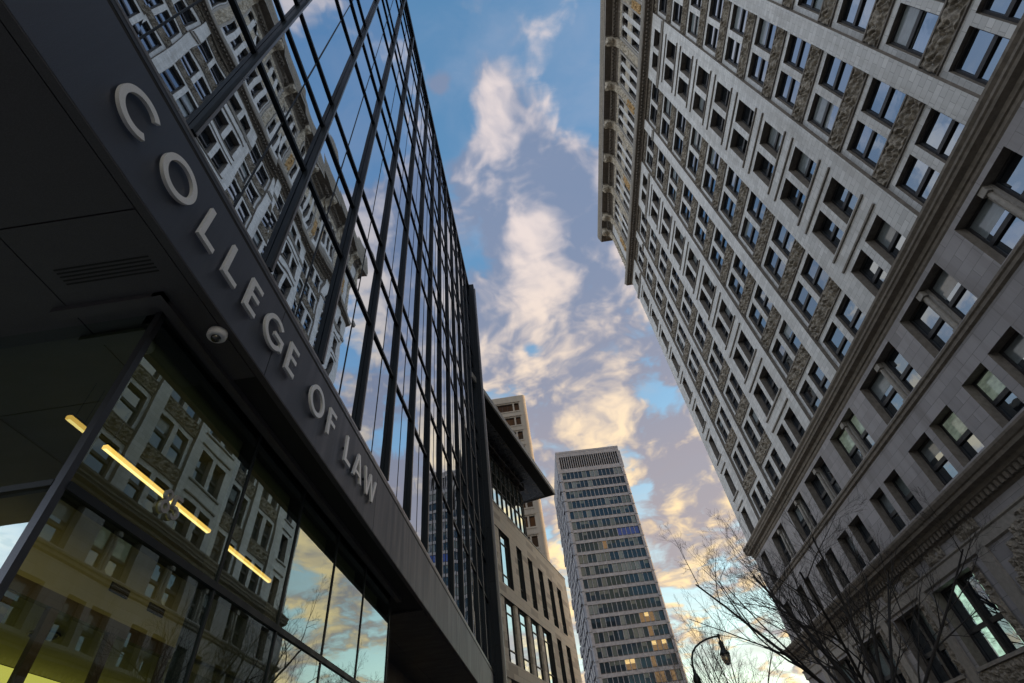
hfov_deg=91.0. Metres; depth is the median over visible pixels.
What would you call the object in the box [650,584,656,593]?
window
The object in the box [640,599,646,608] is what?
window
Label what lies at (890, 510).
window
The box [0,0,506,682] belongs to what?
glass law building
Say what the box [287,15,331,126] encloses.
window
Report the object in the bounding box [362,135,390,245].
window
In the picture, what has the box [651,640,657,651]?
window
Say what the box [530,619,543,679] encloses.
window
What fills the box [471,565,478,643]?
window
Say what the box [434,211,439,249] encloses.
window
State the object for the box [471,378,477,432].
window
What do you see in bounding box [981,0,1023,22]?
window
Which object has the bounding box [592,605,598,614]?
window
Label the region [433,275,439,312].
window
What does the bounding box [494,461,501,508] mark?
window
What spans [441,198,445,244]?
window
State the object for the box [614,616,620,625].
window
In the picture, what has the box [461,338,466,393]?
window
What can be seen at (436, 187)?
window
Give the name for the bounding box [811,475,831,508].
window
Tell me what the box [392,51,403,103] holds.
window
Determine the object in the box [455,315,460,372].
window
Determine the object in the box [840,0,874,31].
window
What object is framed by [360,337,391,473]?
window
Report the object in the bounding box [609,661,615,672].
window
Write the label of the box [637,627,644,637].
window
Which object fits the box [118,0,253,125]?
window
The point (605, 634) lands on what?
window
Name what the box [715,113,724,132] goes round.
window
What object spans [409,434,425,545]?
window
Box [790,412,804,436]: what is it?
window
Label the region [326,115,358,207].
window
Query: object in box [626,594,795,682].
bare tree
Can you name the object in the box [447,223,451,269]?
window
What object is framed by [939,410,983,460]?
window
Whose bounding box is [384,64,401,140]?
window
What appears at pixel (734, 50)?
window
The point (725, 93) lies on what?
window
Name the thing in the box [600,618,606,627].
window
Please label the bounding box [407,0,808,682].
sky
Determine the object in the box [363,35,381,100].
window
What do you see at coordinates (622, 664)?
window
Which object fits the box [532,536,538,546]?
window
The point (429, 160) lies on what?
window
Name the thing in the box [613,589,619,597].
window
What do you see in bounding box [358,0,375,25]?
window
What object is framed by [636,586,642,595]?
window
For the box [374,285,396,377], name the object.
window
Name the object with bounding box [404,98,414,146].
window
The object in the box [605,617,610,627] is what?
window
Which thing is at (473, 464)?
window
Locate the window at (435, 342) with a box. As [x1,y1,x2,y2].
[431,320,439,410]
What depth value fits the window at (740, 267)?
38.76 m
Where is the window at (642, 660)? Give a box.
[639,657,646,668]
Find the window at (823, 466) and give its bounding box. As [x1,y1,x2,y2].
[820,461,841,494]
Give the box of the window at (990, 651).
[940,584,1005,662]
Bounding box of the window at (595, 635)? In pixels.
[593,633,599,643]
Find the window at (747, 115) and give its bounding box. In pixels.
[741,104,753,128]
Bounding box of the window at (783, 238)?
[774,222,794,256]
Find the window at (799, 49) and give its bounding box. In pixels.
[786,35,810,71]
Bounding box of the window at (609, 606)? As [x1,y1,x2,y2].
[606,603,612,612]
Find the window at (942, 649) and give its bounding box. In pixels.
[915,608,962,676]
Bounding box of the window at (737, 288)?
[730,275,742,299]
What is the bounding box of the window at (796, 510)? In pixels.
[793,506,809,537]
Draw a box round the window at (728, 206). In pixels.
[722,194,735,220]
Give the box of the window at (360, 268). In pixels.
[346,220,376,324]
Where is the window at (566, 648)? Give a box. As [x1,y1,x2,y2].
[566,648,573,682]
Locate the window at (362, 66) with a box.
[355,45,378,123]
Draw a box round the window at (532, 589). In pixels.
[528,561,535,608]
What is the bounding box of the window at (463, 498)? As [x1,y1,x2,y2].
[460,473,466,510]
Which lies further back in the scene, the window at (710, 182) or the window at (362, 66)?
the window at (710, 182)
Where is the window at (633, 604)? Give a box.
[630,600,636,609]
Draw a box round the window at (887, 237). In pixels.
[874,220,905,258]
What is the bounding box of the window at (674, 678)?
[670,669,676,680]
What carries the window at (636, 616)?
in the white office tower at (621, 616)
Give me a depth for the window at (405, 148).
17.28 m
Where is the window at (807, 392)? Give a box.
[802,382,820,411]
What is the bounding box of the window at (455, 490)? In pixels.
[452,475,459,535]
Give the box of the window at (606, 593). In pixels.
[603,590,609,599]
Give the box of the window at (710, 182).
[705,171,715,196]
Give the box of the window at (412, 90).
[407,65,417,120]
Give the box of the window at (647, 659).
[644,657,651,667]
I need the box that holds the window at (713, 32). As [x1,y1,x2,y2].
[707,25,718,50]
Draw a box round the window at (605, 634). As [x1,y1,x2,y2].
[603,632,609,642]
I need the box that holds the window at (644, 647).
[641,642,647,652]
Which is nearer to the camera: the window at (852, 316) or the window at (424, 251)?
the window at (424, 251)
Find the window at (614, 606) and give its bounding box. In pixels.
[611,602,617,611]
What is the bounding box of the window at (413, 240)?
[408,213,419,272]
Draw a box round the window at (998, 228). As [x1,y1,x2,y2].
[965,198,1023,257]
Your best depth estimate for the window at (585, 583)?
141.92 m
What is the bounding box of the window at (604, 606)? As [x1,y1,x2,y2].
[602,604,607,613]
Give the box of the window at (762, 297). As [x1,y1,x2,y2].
[756,287,771,314]
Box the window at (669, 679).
[664,670,671,681]
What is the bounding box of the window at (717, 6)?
[711,0,723,20]
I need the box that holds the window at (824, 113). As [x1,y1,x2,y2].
[810,95,838,134]
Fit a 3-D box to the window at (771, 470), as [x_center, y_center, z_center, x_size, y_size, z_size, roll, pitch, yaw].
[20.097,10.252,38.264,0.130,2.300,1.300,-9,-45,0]
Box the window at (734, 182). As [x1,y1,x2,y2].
[728,169,740,196]
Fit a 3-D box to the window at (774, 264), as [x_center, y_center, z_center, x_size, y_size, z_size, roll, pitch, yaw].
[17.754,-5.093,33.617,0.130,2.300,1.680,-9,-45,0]
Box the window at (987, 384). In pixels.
[972,368,1023,420]
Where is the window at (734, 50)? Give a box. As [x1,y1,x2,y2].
[727,38,741,66]
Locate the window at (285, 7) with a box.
[275,0,296,20]
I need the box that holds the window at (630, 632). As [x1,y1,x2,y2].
[627,629,634,638]
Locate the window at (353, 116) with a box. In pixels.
[335,65,372,182]
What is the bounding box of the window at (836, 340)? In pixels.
[826,324,850,361]
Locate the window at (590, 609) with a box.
[588,605,593,615]
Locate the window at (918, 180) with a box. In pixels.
[899,156,939,203]
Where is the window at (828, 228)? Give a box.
[820,215,843,247]
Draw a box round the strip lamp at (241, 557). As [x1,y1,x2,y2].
[228,522,274,582]
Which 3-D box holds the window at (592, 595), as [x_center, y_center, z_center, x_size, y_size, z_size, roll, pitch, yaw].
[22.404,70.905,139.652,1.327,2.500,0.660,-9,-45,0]
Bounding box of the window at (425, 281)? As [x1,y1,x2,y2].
[421,254,429,309]
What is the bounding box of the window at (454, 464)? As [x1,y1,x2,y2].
[452,450,458,489]
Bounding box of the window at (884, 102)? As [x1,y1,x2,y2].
[865,79,905,126]
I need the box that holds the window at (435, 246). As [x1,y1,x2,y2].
[433,232,439,294]
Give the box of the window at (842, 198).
[831,182,857,217]
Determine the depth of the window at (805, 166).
29.07 m
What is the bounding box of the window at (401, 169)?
[397,152,408,202]
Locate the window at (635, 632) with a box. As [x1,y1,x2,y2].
[632,628,638,638]
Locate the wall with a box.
[0,665,59,682]
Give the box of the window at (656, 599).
[654,597,660,606]
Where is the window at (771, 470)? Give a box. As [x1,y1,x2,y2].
[767,461,779,485]
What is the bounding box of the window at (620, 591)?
[618,588,623,597]
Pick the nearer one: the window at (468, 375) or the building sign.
the building sign
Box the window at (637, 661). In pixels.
[634,658,641,669]
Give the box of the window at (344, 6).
[336,0,359,54]
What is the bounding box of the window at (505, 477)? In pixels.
[503,473,511,519]
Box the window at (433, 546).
[427,469,438,571]
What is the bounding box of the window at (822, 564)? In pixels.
[822,564,836,591]
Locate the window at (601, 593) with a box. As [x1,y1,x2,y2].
[599,591,604,599]
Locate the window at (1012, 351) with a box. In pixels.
[999,331,1023,374]
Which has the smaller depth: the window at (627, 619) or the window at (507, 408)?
the window at (507, 408)
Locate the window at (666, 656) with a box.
[665,654,671,665]
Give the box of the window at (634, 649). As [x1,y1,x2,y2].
[631,643,637,653]
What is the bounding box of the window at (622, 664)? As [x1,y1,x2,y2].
[619,660,625,671]
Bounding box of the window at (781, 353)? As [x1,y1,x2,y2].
[774,340,792,372]
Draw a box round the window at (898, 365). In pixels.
[884,347,920,392]
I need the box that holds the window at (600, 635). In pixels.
[598,632,604,642]
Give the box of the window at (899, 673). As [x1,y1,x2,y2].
[877,635,905,682]
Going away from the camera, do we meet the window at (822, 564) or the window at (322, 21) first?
the window at (322, 21)
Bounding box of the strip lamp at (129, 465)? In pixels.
[101,413,217,532]
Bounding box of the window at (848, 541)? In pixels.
[844,535,865,568]
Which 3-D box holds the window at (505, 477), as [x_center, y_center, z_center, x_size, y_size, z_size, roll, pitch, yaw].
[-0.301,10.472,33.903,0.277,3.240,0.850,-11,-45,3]
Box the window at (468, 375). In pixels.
[466,358,471,412]
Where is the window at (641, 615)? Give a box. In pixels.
[638,613,645,622]
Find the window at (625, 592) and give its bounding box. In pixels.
[622,588,628,596]
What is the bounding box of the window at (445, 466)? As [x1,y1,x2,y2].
[442,448,450,513]
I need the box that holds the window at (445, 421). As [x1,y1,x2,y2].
[442,353,449,438]
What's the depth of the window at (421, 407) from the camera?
13.00 m
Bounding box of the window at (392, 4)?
[386,0,399,34]
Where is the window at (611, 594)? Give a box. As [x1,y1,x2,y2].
[608,589,614,598]
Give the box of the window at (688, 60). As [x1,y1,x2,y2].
[685,56,691,73]
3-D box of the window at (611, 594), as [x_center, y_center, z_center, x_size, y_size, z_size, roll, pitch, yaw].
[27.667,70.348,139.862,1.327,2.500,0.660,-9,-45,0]
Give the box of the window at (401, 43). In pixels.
[397,24,408,79]
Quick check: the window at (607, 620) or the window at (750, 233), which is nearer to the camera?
the window at (750, 233)
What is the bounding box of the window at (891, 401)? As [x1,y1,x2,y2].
[868,372,902,417]
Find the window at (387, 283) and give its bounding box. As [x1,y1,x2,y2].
[381,257,398,325]
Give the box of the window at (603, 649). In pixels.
[601,647,607,657]
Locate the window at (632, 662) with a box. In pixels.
[629,659,636,669]
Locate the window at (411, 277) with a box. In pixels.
[403,241,417,341]
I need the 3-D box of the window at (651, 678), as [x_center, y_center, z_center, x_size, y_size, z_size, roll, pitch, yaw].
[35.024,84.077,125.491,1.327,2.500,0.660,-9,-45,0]
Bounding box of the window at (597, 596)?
[594,591,600,600]
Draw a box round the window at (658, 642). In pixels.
[656,640,662,650]
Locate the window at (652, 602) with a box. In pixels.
[649,598,655,606]
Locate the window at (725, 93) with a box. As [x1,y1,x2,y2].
[720,85,729,106]
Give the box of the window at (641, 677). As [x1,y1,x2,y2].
[638,674,644,682]
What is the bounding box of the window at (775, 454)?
[773,450,785,472]
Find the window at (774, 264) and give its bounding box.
[766,248,785,282]
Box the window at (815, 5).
[801,0,822,12]
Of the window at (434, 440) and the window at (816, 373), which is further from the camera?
the window at (816, 373)
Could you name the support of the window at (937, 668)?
in the stone office tower at (811, 218)
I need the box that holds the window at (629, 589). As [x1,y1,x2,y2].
[627,587,633,596]
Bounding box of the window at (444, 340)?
[442,325,448,369]
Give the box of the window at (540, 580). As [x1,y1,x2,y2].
[538,571,546,617]
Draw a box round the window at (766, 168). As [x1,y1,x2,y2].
[759,156,773,180]
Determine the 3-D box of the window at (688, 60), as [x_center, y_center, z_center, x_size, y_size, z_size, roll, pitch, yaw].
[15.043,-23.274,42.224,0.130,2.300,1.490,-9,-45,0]
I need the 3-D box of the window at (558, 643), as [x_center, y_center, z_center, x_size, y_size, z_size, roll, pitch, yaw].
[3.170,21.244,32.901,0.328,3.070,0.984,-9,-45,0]
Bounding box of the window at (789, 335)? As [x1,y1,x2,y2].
[781,321,800,353]
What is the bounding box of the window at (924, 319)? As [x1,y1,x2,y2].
[909,301,952,351]
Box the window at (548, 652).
[542,629,555,682]
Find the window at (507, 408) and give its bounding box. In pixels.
[498,405,512,412]
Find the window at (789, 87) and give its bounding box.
[778,73,799,107]
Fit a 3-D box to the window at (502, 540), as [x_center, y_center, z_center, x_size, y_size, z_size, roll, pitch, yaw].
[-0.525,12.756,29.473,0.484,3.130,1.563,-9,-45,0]
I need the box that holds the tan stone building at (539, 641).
[472,373,581,682]
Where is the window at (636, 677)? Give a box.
[633,674,639,682]
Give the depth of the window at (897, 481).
24.99 m
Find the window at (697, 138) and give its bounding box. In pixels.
[692,129,701,152]
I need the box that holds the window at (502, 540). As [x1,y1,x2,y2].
[498,531,510,587]
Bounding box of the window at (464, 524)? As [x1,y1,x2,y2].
[461,499,468,555]
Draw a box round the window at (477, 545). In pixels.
[476,539,481,587]
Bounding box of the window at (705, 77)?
[701,69,708,88]
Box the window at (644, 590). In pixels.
[641,585,647,594]
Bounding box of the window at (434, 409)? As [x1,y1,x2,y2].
[431,390,439,437]
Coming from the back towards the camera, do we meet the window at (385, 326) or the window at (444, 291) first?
the window at (444, 291)
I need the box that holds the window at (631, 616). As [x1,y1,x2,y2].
[629,614,635,623]
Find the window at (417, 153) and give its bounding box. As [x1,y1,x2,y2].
[415,139,423,184]
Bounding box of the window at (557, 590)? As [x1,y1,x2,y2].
[557,590,565,633]
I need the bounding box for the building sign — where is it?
[115,83,376,502]
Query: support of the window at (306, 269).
in the glass law building at (300, 136)
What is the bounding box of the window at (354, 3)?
[350,0,364,36]
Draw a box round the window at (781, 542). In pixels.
[777,534,790,562]
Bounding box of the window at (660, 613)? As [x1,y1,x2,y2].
[658,610,664,620]
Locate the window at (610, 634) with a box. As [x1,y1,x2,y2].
[608,631,613,641]
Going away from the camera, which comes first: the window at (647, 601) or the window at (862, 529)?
the window at (862, 529)
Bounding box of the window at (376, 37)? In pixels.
[367,9,389,87]
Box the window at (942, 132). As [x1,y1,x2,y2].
[919,110,964,160]
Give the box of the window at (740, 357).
[738,353,748,371]
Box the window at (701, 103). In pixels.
[698,96,704,112]
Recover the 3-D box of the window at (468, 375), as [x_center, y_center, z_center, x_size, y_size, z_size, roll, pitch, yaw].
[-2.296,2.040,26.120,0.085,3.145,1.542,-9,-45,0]
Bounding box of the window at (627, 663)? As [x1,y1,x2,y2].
[624,659,631,670]
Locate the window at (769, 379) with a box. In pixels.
[765,371,778,394]
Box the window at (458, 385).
[457,377,462,418]
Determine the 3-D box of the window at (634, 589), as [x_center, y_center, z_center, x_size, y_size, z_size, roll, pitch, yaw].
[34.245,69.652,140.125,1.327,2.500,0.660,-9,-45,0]
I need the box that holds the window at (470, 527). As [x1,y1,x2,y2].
[469,520,475,572]
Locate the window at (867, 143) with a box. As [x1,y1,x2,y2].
[850,122,886,167]
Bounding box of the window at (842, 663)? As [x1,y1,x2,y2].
[839,662,853,682]
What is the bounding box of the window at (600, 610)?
[597,604,603,613]
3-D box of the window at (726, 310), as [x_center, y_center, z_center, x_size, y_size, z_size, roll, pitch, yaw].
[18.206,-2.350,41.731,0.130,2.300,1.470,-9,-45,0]
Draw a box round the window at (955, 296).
[928,268,976,319]
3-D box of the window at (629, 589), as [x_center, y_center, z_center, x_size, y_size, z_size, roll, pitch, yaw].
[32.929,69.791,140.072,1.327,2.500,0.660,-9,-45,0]
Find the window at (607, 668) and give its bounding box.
[604,662,610,673]
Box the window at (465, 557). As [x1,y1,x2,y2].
[463,546,470,629]
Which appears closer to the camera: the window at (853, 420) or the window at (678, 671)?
the window at (853, 420)
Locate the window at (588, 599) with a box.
[585,592,590,601]
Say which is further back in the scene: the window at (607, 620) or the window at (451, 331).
the window at (607, 620)
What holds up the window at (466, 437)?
in the glass law building at (300, 136)
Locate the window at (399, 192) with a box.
[394,167,407,229]
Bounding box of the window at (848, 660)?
[847,659,860,682]
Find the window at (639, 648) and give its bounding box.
[636,642,642,653]
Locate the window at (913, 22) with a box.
[890,4,938,56]
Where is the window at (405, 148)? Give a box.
[399,115,412,187]
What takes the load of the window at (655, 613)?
in the white office tower at (621, 616)
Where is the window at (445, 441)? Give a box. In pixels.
[442,422,449,465]
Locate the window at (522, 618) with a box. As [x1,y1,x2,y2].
[518,610,531,673]
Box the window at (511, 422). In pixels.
[506,418,514,425]
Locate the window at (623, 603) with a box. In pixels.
[621,601,627,610]
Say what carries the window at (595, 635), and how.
in the white office tower at (621, 616)
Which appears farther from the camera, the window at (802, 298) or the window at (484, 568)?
the window at (802, 298)
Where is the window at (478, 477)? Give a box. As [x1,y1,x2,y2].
[477,469,484,538]
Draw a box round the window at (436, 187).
[434,172,439,218]
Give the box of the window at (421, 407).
[415,381,426,457]
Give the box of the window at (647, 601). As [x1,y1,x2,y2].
[644,598,651,607]
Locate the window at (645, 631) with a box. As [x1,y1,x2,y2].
[642,627,648,636]
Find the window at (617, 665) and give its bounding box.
[614,661,620,672]
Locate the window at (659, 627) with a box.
[657,625,663,635]
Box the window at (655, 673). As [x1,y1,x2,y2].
[654,671,661,682]
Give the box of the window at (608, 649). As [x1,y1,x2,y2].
[606,646,612,657]
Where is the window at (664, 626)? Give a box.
[662,624,668,634]
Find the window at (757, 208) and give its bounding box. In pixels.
[749,193,765,223]
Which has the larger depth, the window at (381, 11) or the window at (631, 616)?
the window at (631, 616)
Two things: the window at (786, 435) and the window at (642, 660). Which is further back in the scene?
the window at (642, 660)
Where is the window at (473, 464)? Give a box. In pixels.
[471,449,478,521]
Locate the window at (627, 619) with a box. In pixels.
[624,615,630,624]
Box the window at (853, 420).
[848,413,874,449]
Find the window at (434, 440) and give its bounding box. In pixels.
[430,419,439,487]
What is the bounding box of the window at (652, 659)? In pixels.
[650,656,656,667]
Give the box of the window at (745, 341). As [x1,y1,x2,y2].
[743,336,753,355]
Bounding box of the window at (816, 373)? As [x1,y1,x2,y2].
[811,363,829,393]
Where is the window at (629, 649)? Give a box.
[626,644,632,654]
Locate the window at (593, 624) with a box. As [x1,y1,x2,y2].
[590,619,596,628]
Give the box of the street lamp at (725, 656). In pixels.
[691,634,730,682]
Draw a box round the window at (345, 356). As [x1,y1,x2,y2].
[322,269,369,421]
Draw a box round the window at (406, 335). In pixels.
[401,310,414,369]
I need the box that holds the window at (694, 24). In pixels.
[690,13,698,36]
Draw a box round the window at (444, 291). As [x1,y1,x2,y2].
[441,259,447,323]
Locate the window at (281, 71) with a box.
[259,31,322,170]
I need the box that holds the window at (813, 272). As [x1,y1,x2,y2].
[803,256,828,293]
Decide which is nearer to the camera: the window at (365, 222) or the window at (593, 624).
the window at (365, 222)
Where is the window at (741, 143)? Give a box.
[736,133,747,154]
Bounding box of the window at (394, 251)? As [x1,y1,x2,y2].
[385,191,405,298]
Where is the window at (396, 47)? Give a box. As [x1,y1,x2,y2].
[395,42,405,88]
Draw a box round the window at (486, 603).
[484,595,491,666]
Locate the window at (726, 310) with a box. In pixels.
[724,304,732,322]
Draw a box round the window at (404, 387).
[396,337,412,421]
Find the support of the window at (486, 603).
in the glass law building at (300, 136)
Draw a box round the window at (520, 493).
[520,493,525,534]
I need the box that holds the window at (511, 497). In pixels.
[507,478,516,525]
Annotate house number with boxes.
[158,489,183,519]
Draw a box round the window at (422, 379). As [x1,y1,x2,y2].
[417,353,427,406]
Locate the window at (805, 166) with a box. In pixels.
[796,151,815,181]
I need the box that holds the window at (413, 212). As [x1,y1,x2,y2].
[411,199,420,243]
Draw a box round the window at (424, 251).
[422,239,430,279]
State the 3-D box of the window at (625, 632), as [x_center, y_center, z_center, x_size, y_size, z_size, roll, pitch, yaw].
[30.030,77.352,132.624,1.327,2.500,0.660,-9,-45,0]
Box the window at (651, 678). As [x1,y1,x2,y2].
[648,672,654,682]
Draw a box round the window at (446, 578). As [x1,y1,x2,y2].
[442,497,450,593]
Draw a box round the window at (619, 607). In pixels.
[616,602,622,611]
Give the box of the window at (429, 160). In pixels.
[426,137,432,188]
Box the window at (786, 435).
[783,429,795,451]
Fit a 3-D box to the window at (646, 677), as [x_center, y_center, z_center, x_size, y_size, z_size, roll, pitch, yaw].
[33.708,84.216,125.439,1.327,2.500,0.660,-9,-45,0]
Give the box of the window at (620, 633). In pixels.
[617,630,624,640]
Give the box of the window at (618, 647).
[616,645,622,655]
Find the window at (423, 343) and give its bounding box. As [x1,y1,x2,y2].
[418,284,428,378]
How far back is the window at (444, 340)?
19.41 m
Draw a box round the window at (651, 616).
[648,611,654,621]
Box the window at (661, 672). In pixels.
[659,671,666,682]
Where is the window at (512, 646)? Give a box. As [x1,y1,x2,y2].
[504,599,517,665]
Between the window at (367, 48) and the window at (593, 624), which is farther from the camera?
the window at (593, 624)
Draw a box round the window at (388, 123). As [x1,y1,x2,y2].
[381,98,396,155]
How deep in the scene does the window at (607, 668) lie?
127.47 m
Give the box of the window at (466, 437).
[465,430,472,504]
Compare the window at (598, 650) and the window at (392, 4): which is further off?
the window at (598, 650)
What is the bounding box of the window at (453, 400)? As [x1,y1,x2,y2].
[450,380,457,463]
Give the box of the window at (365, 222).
[357,194,380,272]
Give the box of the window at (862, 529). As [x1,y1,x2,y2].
[855,519,879,555]
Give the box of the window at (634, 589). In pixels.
[632,586,637,595]
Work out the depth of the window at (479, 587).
18.31 m
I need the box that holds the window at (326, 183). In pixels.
[309,138,352,257]
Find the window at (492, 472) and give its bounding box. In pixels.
[489,456,496,503]
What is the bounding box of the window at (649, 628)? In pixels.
[647,626,653,636]
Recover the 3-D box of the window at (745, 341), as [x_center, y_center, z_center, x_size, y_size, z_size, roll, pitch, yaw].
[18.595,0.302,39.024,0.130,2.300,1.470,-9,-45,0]
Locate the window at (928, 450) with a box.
[917,437,957,485]
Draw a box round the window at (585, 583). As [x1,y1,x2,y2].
[583,580,588,588]
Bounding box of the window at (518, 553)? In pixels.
[516,549,524,599]
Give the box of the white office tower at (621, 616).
[554,446,687,682]
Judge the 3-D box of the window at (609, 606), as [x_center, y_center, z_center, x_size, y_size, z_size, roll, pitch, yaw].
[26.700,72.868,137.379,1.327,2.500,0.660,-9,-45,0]
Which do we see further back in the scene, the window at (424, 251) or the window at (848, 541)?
the window at (848, 541)
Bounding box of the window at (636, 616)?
[634,613,640,623]
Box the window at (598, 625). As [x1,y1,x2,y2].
[595,618,601,628]
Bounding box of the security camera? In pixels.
[206,326,227,342]
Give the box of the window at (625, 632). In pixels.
[622,629,628,639]
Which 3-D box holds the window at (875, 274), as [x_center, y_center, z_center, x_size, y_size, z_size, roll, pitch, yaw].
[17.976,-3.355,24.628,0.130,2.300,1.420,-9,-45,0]
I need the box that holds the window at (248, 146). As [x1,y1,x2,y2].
[195,65,303,262]
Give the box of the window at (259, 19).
[231,0,282,52]
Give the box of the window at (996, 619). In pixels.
[959,571,1023,651]
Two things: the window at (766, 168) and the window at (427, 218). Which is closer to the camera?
the window at (427, 218)
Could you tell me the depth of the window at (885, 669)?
28.95 m
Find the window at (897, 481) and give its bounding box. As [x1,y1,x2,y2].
[892,474,922,514]
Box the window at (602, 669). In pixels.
[599,663,605,674]
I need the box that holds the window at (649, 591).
[645,585,652,593]
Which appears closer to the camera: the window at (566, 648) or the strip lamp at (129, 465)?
the strip lamp at (129, 465)
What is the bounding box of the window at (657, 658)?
[655,655,661,666]
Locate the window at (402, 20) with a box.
[401,15,410,56]
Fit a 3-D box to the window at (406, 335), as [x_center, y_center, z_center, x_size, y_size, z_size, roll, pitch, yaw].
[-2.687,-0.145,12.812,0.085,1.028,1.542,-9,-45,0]
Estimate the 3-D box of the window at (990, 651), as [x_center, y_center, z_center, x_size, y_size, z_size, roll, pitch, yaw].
[20.341,12.350,22.144,0.130,3.020,1.545,-9,-45,0]
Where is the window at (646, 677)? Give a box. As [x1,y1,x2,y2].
[643,673,650,682]
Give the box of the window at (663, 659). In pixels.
[660,655,667,665]
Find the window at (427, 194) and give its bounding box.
[425,179,431,219]
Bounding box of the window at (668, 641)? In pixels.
[666,639,672,648]
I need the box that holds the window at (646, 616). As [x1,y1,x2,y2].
[643,612,649,621]
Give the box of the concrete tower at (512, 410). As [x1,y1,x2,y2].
[491,395,549,561]
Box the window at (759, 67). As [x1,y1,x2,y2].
[750,54,767,85]
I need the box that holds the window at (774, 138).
[766,125,782,152]
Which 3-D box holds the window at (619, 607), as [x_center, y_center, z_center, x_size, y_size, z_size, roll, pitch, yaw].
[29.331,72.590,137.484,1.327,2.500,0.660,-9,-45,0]
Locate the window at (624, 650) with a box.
[621,644,627,655]
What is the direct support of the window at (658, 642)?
in the white office tower at (621, 616)
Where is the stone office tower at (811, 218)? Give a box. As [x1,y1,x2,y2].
[597,0,1023,682]
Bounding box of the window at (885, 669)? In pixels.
[867,641,896,682]
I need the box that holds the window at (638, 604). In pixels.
[635,599,641,608]
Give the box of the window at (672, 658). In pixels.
[670,653,677,664]
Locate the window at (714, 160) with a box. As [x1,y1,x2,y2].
[709,148,719,172]
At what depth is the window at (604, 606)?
137.27 m
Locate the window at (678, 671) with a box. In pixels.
[674,669,682,680]
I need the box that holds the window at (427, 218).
[423,197,430,263]
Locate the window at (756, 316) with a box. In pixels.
[751,305,765,333]
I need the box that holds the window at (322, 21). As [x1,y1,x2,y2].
[301,0,352,104]
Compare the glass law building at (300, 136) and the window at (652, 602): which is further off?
the window at (652, 602)
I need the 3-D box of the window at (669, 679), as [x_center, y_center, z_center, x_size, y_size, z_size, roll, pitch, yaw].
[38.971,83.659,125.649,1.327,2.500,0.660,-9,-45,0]
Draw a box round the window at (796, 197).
[787,183,805,211]
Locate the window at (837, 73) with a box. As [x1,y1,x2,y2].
[821,55,852,96]
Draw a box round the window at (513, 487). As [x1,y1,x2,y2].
[512,483,520,529]
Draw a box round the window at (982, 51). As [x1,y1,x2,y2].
[953,27,1009,84]
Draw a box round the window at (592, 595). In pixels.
[589,592,595,601]
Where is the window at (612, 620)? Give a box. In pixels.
[609,616,615,626]
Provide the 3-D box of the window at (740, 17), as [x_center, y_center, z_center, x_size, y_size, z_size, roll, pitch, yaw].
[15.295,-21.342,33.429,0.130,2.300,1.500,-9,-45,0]
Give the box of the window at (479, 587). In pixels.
[478,581,484,654]
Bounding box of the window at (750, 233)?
[743,219,758,248]
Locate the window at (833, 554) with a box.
[832,552,848,581]
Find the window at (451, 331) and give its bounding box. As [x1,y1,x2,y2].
[449,291,454,349]
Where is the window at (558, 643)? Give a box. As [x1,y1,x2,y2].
[557,640,564,682]
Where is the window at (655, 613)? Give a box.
[653,611,659,620]
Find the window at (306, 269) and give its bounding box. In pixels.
[271,183,340,355]
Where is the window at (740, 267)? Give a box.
[735,256,747,280]
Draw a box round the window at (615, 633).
[612,631,619,640]
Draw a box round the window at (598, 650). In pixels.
[596,648,602,658]
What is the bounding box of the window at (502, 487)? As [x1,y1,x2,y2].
[499,467,506,514]
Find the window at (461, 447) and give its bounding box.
[458,407,465,484]
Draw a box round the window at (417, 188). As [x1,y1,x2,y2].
[412,158,422,227]
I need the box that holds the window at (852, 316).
[838,296,864,334]
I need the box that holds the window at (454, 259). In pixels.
[453,250,457,293]
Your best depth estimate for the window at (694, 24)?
40.53 m
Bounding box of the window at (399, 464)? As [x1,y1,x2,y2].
[388,389,410,513]
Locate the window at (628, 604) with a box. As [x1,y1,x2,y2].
[625,601,631,610]
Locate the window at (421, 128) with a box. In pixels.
[417,102,425,156]
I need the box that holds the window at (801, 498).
[800,497,816,525]
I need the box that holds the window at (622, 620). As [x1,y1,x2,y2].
[619,615,625,625]
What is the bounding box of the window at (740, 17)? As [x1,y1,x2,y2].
[732,5,747,34]
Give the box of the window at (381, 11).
[377,0,392,55]
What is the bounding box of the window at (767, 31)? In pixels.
[757,19,775,52]
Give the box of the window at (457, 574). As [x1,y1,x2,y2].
[453,522,461,613]
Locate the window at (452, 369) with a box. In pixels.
[450,353,455,395]
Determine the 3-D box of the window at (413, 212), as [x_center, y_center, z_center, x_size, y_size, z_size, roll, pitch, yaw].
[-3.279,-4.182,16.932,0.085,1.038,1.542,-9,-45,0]
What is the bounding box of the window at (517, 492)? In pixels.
[516,488,524,533]
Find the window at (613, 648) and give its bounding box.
[611,646,617,656]
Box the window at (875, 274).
[859,255,886,289]
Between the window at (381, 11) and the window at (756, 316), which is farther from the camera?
the window at (756, 316)
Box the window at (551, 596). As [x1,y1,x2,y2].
[548,581,556,626]
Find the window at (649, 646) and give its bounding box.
[646,641,652,651]
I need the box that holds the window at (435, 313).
[432,293,439,341]
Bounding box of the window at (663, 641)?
[661,639,668,649]
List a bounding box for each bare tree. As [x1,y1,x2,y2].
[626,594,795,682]
[641,635,747,682]
[657,478,1017,682]
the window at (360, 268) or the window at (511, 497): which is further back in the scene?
the window at (511, 497)
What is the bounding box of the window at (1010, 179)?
[992,151,1023,202]
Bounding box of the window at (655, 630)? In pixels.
[652,625,658,635]
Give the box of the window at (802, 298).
[794,283,817,320]
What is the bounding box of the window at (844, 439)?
[837,429,862,467]
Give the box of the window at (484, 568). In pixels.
[482,555,488,602]
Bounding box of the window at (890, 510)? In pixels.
[877,492,905,531]
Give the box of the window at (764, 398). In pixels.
[759,388,771,410]
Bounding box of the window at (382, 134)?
[376,111,394,180]

